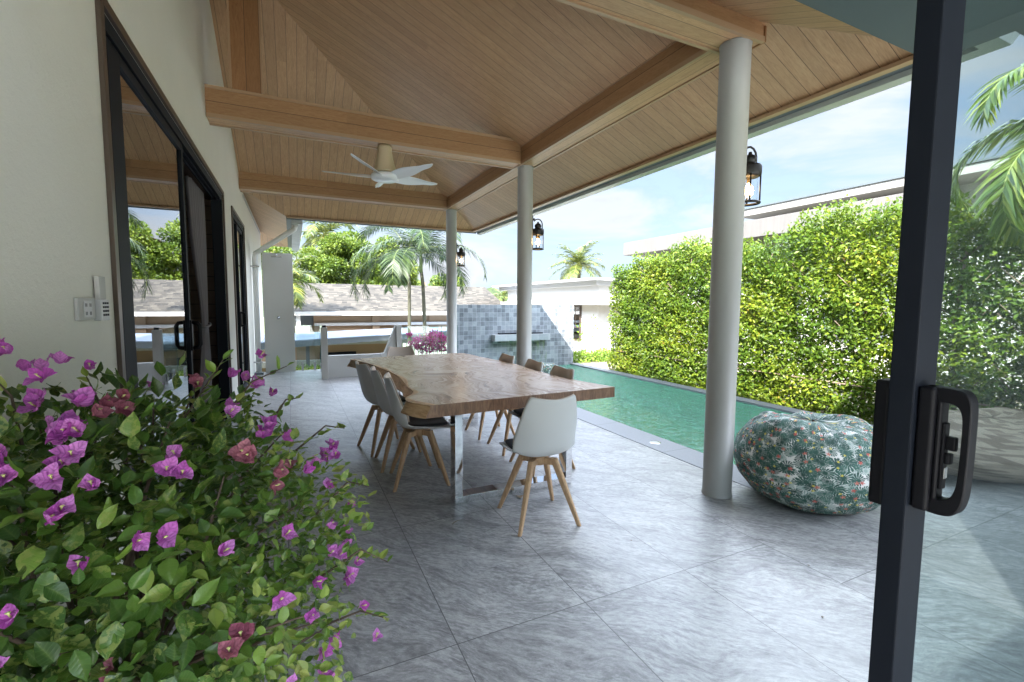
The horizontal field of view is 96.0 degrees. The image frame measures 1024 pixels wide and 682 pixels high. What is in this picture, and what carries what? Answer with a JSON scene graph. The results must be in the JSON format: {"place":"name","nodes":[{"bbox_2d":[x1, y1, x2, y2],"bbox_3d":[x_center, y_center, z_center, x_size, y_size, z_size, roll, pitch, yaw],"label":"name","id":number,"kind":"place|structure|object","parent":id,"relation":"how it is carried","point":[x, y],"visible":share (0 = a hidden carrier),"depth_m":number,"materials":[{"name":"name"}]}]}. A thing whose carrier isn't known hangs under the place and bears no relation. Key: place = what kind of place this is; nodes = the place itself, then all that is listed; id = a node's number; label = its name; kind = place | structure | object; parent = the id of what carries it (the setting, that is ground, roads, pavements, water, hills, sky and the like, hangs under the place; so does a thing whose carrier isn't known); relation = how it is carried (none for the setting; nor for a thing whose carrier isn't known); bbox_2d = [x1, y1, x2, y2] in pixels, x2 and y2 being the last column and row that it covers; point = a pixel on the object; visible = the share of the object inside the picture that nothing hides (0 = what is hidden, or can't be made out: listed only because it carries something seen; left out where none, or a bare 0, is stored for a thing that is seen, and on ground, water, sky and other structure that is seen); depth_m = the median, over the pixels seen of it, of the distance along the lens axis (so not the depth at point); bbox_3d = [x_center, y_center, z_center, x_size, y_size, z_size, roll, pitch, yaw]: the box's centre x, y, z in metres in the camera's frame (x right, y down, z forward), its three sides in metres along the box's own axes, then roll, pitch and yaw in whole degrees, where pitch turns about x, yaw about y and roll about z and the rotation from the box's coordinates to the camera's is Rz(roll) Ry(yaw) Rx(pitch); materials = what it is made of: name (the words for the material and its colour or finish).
{"place":"outdoors","nodes":[
{"label":"outdoors","id":0,"kind":"place"},
{"bbox_2d":[263,317,309,334],"bbox_3d":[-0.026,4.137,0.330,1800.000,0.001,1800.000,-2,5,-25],"label":"ground","id":1,"kind":"structure","parent":0,"point":[304,329],"depth_m":75.06,"materials":[{"name":"white"}]},
{"bbox_2d":[261,244,310,284],"bbox_3d":[-15.052,-1.954,25.055,8.471,8.047,5.136,-2,5,-25],"label":"leafy tree","id":2,"kind":"object","parent":1,"relation":"on","point":[276,249],"visible":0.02,"depth_m":24.91,"materials":[{"name":"green plant"}]},
{"bbox_2d":[261,255,324,332],"bbox_3d":[-8.318,-0.235,17.226,2.525,5.942,2.694,-2,5,-25],"label":"yellowing palm","id":3,"kind":"object","parent":1,"relation":"on","point":[298,295],"visible":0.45,"depth_m":16.99,"materials":[{"name":"green plant"}]},
{"bbox_2d":[296,364,319,369],"bbox_3d":[-5.298,1.876,11.626,1.511,2.647,0.543,-2,5,-25],"label":"planter shrub","id":4,"kind":"object","parent":1,"relation":"on","point":[310,366],"visible":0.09,"depth_m":11.59,"materials":[{"name":"green plant"}]},
{"bbox_2d":[294,221,360,262],"bbox_3d":[-14.907,-4.760,37.091,6.068,11.733,6.530,-2,5,-25],"label":"coconut palm","id":5,"kind":"object","parent":1,"relation":"on","point":[314,231],"visible":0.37,"depth_m":36.07,"materials":[{"name":"green plant"}]},
{"bbox_2d":[262,337,444,371],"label":"house","id":6,"kind":"structure","parent":1,"relation":"on","point":[372,347],"depth_m":17.54,"materials":[{"name":"beige"}]},
{"bbox_2d":[328,351,355,354],"bbox_3d":[-6.609,1.166,17.582,1.300,1.500,0.049,-2,5,-25],"label":"window","id":7,"kind":"structure","parent":6,"relation":"in","point":[351,352],"depth_m":17.55,"materials":[{"name":"black"}]},
{"bbox_2d":[261,327,446,369],"bbox_3d":[-5.595,1.258,16.447,3.000,3.090,18.000,4,6,36],"label":"carport","id":8,"kind":"object","parent":1,"relation":"on","point":[307,339],"visible":0.22,"depth_m":15.15,"materials":[{"name":"grey"}]},
{"bbox_2d":[297,230,418,285],"bbox_3d":[-9.205,-2.539,28.564,7.373,8.731,4.729,-2,5,-25],"label":"leafy tree","id":9,"kind":"object","parent":1,"relation":"on","point":[330,264],"visible":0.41,"depth_m":26.95,"materials":[{"name":"green plant"}]},
{"bbox_2d":[294,283,503,332],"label":"long house","id":10,"kind":"structure","parent":1,"relation":"on","point":[339,309],"depth_m":20.22,"materials":[{"name":"concrete"}]},
{"bbox_2d":[347,226,462,342],"bbox_3d":[-3.162,-0.330,13.993,3.447,6.702,3.816,-2,5,-25],"label":"slender palm","id":11,"kind":"object","parent":1,"relation":"on","point":[420,243],"visible":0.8,"depth_m":13.71,"materials":[{"name":"green plant"}]},
{"bbox_2d":[358,226,486,342],"bbox_3d":[-2.681,-0.521,14.220,3.829,7.048,3.726,-2,5,-25],"label":"slender palm","id":12,"kind":"object","parent":1,"relation":"on","point":[442,258],"visible":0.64,"depth_m":14.11,"materials":[{"name":"green plant"}]},
{"bbox_2d":[403,342,446,354],"bbox_3d":[-2.205,1.238,13.754,2.760,2.420,0.060,-2,5,-25],"label":"slat fence","id":13,"kind":"object","parent":1,"relation":"on","point":[404,345],"visible":0.05,"depth_m":13.44,"materials":[{"name":"white"}]},
{"bbox_2d":[405,329,446,353],"bbox_3d":[-2.007,1.478,11.192,1.113,3.550,0.556,-2,5,-25],"label":"pink bougainvillea","id":14,"kind":"object","parent":1,"relation":"on","point":[438,345],"visible":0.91,"depth_m":11.03,"materials":[{"name":"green plant"}]},
{"bbox_2d":[417,272,464,286],"bbox_3d":[-6.041,-1.940,34.670,7.476,6.604,5.212,-2,5,-25],"label":"leafy tree","id":15,"kind":"object","parent":1,"relation":"on","point":[435,281],"visible":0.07,"depth_m":33.30,"materials":[{"name":"green plant"}]},
{"bbox_2d":[492,288,507,301],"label":"palm","id":16,"kind":"object","parent":1,"relation":"on","point":[502,297],"visible":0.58,"depth_m":47.97,"materials":[{"name":"green plant"}]},
{"bbox_2d":[548,240,604,280],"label":"coconut palm","id":17,"kind":"object","parent":1,"relation":"on","point":[579,259],"visible":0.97,"depth_m":52.19,"materials":[{"name":"green plant"}]},
{"bbox_2d":[263,287,507,316],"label":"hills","id":18,"kind":"structure","parent":0,"point":[492,291],"depth_m":162.20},
{"bbox_2d":[119,369,1023,681],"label":"terrace floor","id":19,"kind":"structure","parent":0,"point":[657,567],"depth_m":2.68,"materials":[{"name":"grey tile"}]},
{"bbox_2d":[0,338,392,681],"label":"potted bougainvillea","id":20,"kind":"object","parent":19,"relation":"on","point":[222,637],"visible":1,"depth_m":1.07,"materials":[{"name":"plant"}]},
{"bbox_2d":[262,252,295,372],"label":"shower wall","id":21,"kind":"structure","parent":19,"relation":"on","point":[278,297],"depth_m":10.23,"materials":[{"name":"grey paint"}]},
{"bbox_2d":[296,325,321,371],"bbox_3d":[-4.243,0.188,10.200,0.479,1.049,1.403,-4,7,-47],"label":"glass railing","id":22,"kind":"object","parent":19,"relation":"on","point":[302,366],"visible":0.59,"depth_m":10.57,"materials":[{"name":"clear glass"}]},
{"bbox_2d":[320,325,328,379],"bbox_3d":[-3.833,0.228,9.424,0.120,1.099,0.180,-2,5,-25],"label":"gate post","id":23,"kind":"object","parent":19,"relation":"on","point":[324,351],"visible":1,"depth_m":9.35,"materials":[{"name":"grey concrete"}]},
{"bbox_2d":[328,353,380,377],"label":"parapet wall","id":24,"kind":"structure","parent":19,"relation":"on","point":[337,365],"depth_m":9.70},
{"bbox_2d":[355,360,414,456],"bbox_3d":[-1.377,0.678,4.939,0.545,0.943,0.477,-3,6,-35],"label":"dining chair","id":25,"kind":"object","parent":19,"relation":"on","point":[365,381],"visible":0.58,"depth_m":4.75,"materials":[{"name":"beige plastic"}]},
{"bbox_2d":[380,325,401,356],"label":"stair pier","id":26,"kind":"structure","parent":19,"relation":"on","point":[395,339],"depth_m":10.15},
{"bbox_2d":[386,346,414,356],"bbox_3d":[-1.509,0.557,6.446,0.477,0.943,0.545,-2,5,-25],"label":"dining chair","id":27,"kind":"object","parent":19,"relation":"on","point":[400,351],"visible":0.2,"depth_m":6.63,"materials":[{"name":"beige"}]},
{"bbox_2d":[370,366,431,472],"bbox_3d":[-1.088,0.716,4.486,0.545,0.943,0.477,-2,5,-23],"label":"dining chair","id":28,"kind":"object","parent":19,"relation":"on","point":[381,392],"visible":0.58,"depth_m":4.31,"materials":[{"name":"beige plastic"}]},
{"bbox_2d":[383,372,449,491],"bbox_3d":[-0.838,0.752,4.045,0.545,0.943,0.477,-1,5,-18],"label":"dining chair","id":29,"kind":"object","parent":19,"relation":"on","point":[413,426],"visible":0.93,"depth_m":3.92,"materials":[{"name":"beige plastic"}]},
{"bbox_2d":[441,325,457,352],"bbox_3d":[-1.862,0.174,10.573,1.288,1.049,0.060,-2,5,-25],"label":"glass railing","id":30,"kind":"object","parent":19,"relation":"on","point":[457,336],"visible":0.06,"depth_m":10.81,"materials":[{"name":"clear glass"}]},
{"bbox_2d":[347,353,614,504],"bbox_3d":[-0.622,0.729,4.937,1.874,0.851,3.190,-2,5,-25],"label":"dining table","id":31,"kind":"object","parent":19,"relation":"on","point":[455,387],"visible":0.94,"depth_m":3.90,"materials":[{"name":"brown wood"}]},
{"bbox_2d":[465,353,514,439],"bbox_3d":[-0.251,0.636,5.546,0.545,0.943,0.477,-2,5,-25],"label":"dining chair","id":32,"kind":"object","parent":19,"relation":"on","point":[506,357],"visible":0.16,"depth_m":5.55,"materials":[{"name":"beige wood"}]},
{"bbox_2d":[0,0,1019,677],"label":"villa","id":33,"kind":"object","parent":19,"relation":"on","point":[498,114],"visible":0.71,"depth_m":4.57,"materials":[{"name":"paint"}]},
{"bbox_2d":[74,298,95,320],"bbox_3d":[-1.744,-0.131,1.887,0.018,0.090,0.175,-2,5,-25],"label":"wall socket","id":34,"kind":"object","parent":33,"relation":"attached to","point":[84,308],"depth_m":1.86,"materials":[{"name":"grey plastic"}]},
{"bbox_2d":[94,276,109,320],"bbox_3d":[-1.803,-0.187,2.023,0.031,0.192,0.090,-2,5,-25],"label":"remote control","id":35,"kind":"object","parent":33,"relation":"attached to","point":[101,307],"visible":0.95,"depth_m":1.99,"materials":[{"name":"grey plastic"}]},
{"bbox_2d":[106,36,202,557],"bbox_3d":[-2.349,-0.152,3.160,0.122,2.828,1.750,-2,5,-25],"label":"sliding door","id":36,"kind":"structure","parent":33,"relation":"attached to","point":[158,322],"depth_m":2.91,"materials":[{"name":"black"}]},
{"bbox_2d":[185,176,211,433],"bbox_3d":[-3.564,-0.338,5.281,0.127,2.830,0.865,-2,5,-25],"label":"curtain","id":37,"kind":"object","parent":33,"relation":"hanging from","point":[195,210],"visible":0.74,"depth_m":5.28,"materials":[{"name":"grey fabric"}]},
{"bbox_2d":[233,224,239,373],"bbox_3d":[-4.490,-0.505,7.426,0.040,2.828,0.900,-2,5,-25],"label":"sliding door","id":38,"kind":"structure","parent":33,"relation":"attached to","point":[236,300],"depth_m":7.77,"materials":[{"name":"black metal"}]},
{"bbox_2d":[234,224,247,387],"bbox_3d":[-4.763,-0.569,8.196,0.122,2.828,0.930,-2,5,-25],"label":"sliding door","id":39,"kind":"structure","parent":33,"relation":"attached to","point":[241,313],"depth_m":8.03,"materials":[{"name":"black metal"}]},
{"bbox_2d":[250,225,297,374],"bbox_3d":[-5.094,-0.890,9.963,1.034,3.226,0.263,0,5,-7],"label":"downpipe","id":40,"kind":"object","parent":33,"relation":"attached to","point":[264,247],"visible":1,"depth_m":9.86,"materials":[{"name":"white"}]},
{"bbox_2d":[322,144,436,187],"bbox_3d":[-1.632,-2.251,5.909,1.481,0.425,1.425,-2,5,-25],"label":"ceiling fan","id":41,"kind":"object","parent":33,"relation":"hanging from","point":[385,170],"visible":1,"depth_m":5.75,"materials":[{"name":"beige plastic"}]},
{"bbox_2d":[457,245,464,266],"bbox_3d":[-1.107,-1.868,9.987,0.198,0.496,0.185,-2,5,-25],"label":"wall lantern","id":42,"kind":"object","parent":33,"relation":"attached to","point":[460,254],"depth_m":9.95,"materials":[{"name":"grey metal"}]},
{"bbox_2d":[532,218,543,249],"bbox_3d":[0.382,-1.611,6.875,0.198,0.496,0.185,-2,5,-25],"label":"wall lantern","id":43,"kind":"object","parent":33,"relation":"attached to","point":[538,231],"depth_m":6.83,"materials":[{"name":"grey metal"}]},
{"bbox_2d":[745,146,761,206],"bbox_3d":[1.901,-1.348,3.699,0.198,0.496,0.185,-2,5,-25],"label":"wall lantern","id":44,"kind":"object","parent":33,"relation":"attached to","point":[753,169],"depth_m":3.65,"materials":[{"name":"grey metal"}]},
{"bbox_2d":[487,359,542,455],"bbox_3d":[0.047,0.682,4.991,0.545,0.943,0.477,-2,5,-23],"label":"dining chair","id":45,"kind":"object","parent":19,"relation":"on","point":[534,364],"visible":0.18,"depth_m":5.04,"materials":[{"name":"beige wood"}]},
{"bbox_2d":[497,394,580,536],"bbox_3d":[0.196,0.816,3.328,0.477,0.943,0.545,-1,5,-19],"label":"dining chair","id":46,"kind":"object","parent":19,"relation":"on","point":[546,428],"visible":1,"depth_m":3.13,"materials":[{"name":"white plastic"}]},
{"bbox_2d":[509,365,575,476],"bbox_3d":[0.304,0.729,4.431,0.545,0.943,0.477,-2,5,-27],"label":"dining chair","id":47,"kind":"object","parent":19,"relation":"on","point":[556,370],"visible":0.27,"depth_m":4.50,"materials":[{"name":"beige wood"}]},
{"bbox_2d":[542,362,557,373],"bbox_3d":[0.530,0.635,8.364,0.888,0.506,0.852,-2,5,-25],"label":"bean bag","id":48,"kind":"object","parent":19,"relation":"on","point":[547,368],"visible":0.1,"depth_m":8.06,"materials":[{"name":"fabric"}]},
{"bbox_2d":[567,363,872,489],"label":"swimming pool","id":49,"kind":"structure","parent":19,"relation":"in","point":[682,452],"depth_m":8.83,"materials":[{"name":"liquid"}]},
{"bbox_2d":[457,305,573,368],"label":"fountain wall","id":50,"kind":"structure","parent":49,"relation":"on","point":[488,331],"depth_m":11.63,"materials":[{"name":"blue tile"}]},
{"bbox_2d":[564,364,790,461],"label":"pool water","id":51,"kind":"structure","parent":49,"relation":"in","point":[661,406],"depth_m":7.21,"materials":[{"name":"teal liquid"}]},
{"bbox_2d":[733,411,880,514],"bbox_3d":[2.407,0.931,3.711,1.170,0.679,1.122,-2,5,-25],"label":"bean bag","id":52,"kind":"object","parent":19,"relation":"on","point":[811,462],"visible":0.84,"depth_m":3.34,"materials":[{"name":"fabric"}]},
{"bbox_2d":[947,407,1023,482],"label":"floor cushion","id":53,"kind":"object","parent":19,"relation":"on","point":[999,454],"visible":0.49,"depth_m":3.94,"materials":[{"name":"fabric"}]},
{"bbox_3d":[0.092,0.112,-0.769,9.500,2.996,2.520,-2,5,-25],"label":"wing wall","id":54,"kind":"object","parent":19,"relation":"on","visible":0},
{"bbox_2d":[795,0,1023,52],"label":"wing eave","id":55,"kind":"object","parent":54,"relation":"on","point":[893,22],"visible":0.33,"depth_m":2.32,"materials":[{"name":"paint"}]},
{"bbox_2d":[868,0,978,681],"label":"sliding door","id":56,"kind":"structure","parent":54,"relation":"attached to","point":[913,442],"depth_m":0.83,"materials":[{"name":"black metal"}]},
{"bbox_2d":[280,34,1023,288],"label":"sky","id":57,"kind":"structure","parent":0,"point":[864,140],"materials":[{"name":"blue"}]},
{"bbox_2d":[573,349,1021,423],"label":"terrace ground","id":58,"kind":"structure","parent":0,"point":[603,364],"depth_m":12.33,"materials":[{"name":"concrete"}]},
{"bbox_2d":[492,277,653,351],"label":"white house","id":59,"kind":"structure","parent":58,"relation":"on","point":[587,298],"depth_m":16.57,"materials":[{"name":"grey paint"}]},
{"bbox_2d":[573,305,581,339],"bbox_3d":[2.381,-0.674,17.017,0.090,1.270,0.570,-2,5,-25],"label":"window","id":60,"kind":"structure","parent":59,"relation":"in","point":[577,309],"depth_m":16.89,"materials":[{"name":"black glass"}]},
{"bbox_2d":[576,322,586,349],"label":"sapling","id":61,"kind":"object","parent":58,"relation":"on","point":[580,334],"visible":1,"depth_m":14.25,"materials":[{"name":"green plant"}]},
{"bbox_2d":[588,314,598,350],"bbox_3d":[2.618,-0.181,14.846,0.335,1.377,0.388,1,5,10],"label":"sapling","id":62,"kind":"object","parent":58,"relation":"on","point":[593,330],"visible":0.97,"depth_m":14.80,"materials":[{"name":"green"}]},
{"bbox_2d":[573,347,625,362],"bbox_3d":[2.383,0.477,13.746,2.193,0.574,1.021,-2,5,-25],"label":"shrub","id":63,"kind":"object","parent":58,"relation":"on","point":[599,354],"visible":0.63,"depth_m":13.55,"materials":[{"name":"green plant"}]},
{"bbox_2d":[605,191,1023,424],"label":"tall hedge","id":64,"kind":"object","parent":58,"relation":"on","point":[634,302],"visible":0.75,"depth_m":6.86,"materials":[{"name":"green plant"}]},
{"bbox_2d":[951,63,1023,255],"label":"garden palm","id":65,"kind":"object","parent":58,"relation":"on","point":[1007,221],"visible":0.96,"depth_m":4.69,"materials":[{"name":"green plant"}]},
{"bbox_2d":[623,153,1023,396],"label":"concrete house","id":66,"kind":"structure","parent":0,"point":[776,217],"depth_m":9.98,"materials":[{"name":"grey"}]},
{"bbox_2d":[764,252,804,331],"bbox_3d":[6.264,-1.131,10.906,0.059,1.900,1.200,-2,5,-25],"label":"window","id":67,"kind":"structure","parent":66,"relation":"in","point":[781,252],"depth_m":10.63,"materials":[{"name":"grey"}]},
{"bbox_2d":[824,242,893,339],"bbox_3d":[6.996,-1.004,9.377,0.059,1.900,1.200,-2,5,-25],"label":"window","id":68,"kind":"structure","parent":66,"relation":"in","point":[887,299],"depth_m":9.25,"materials":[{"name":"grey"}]}
]}

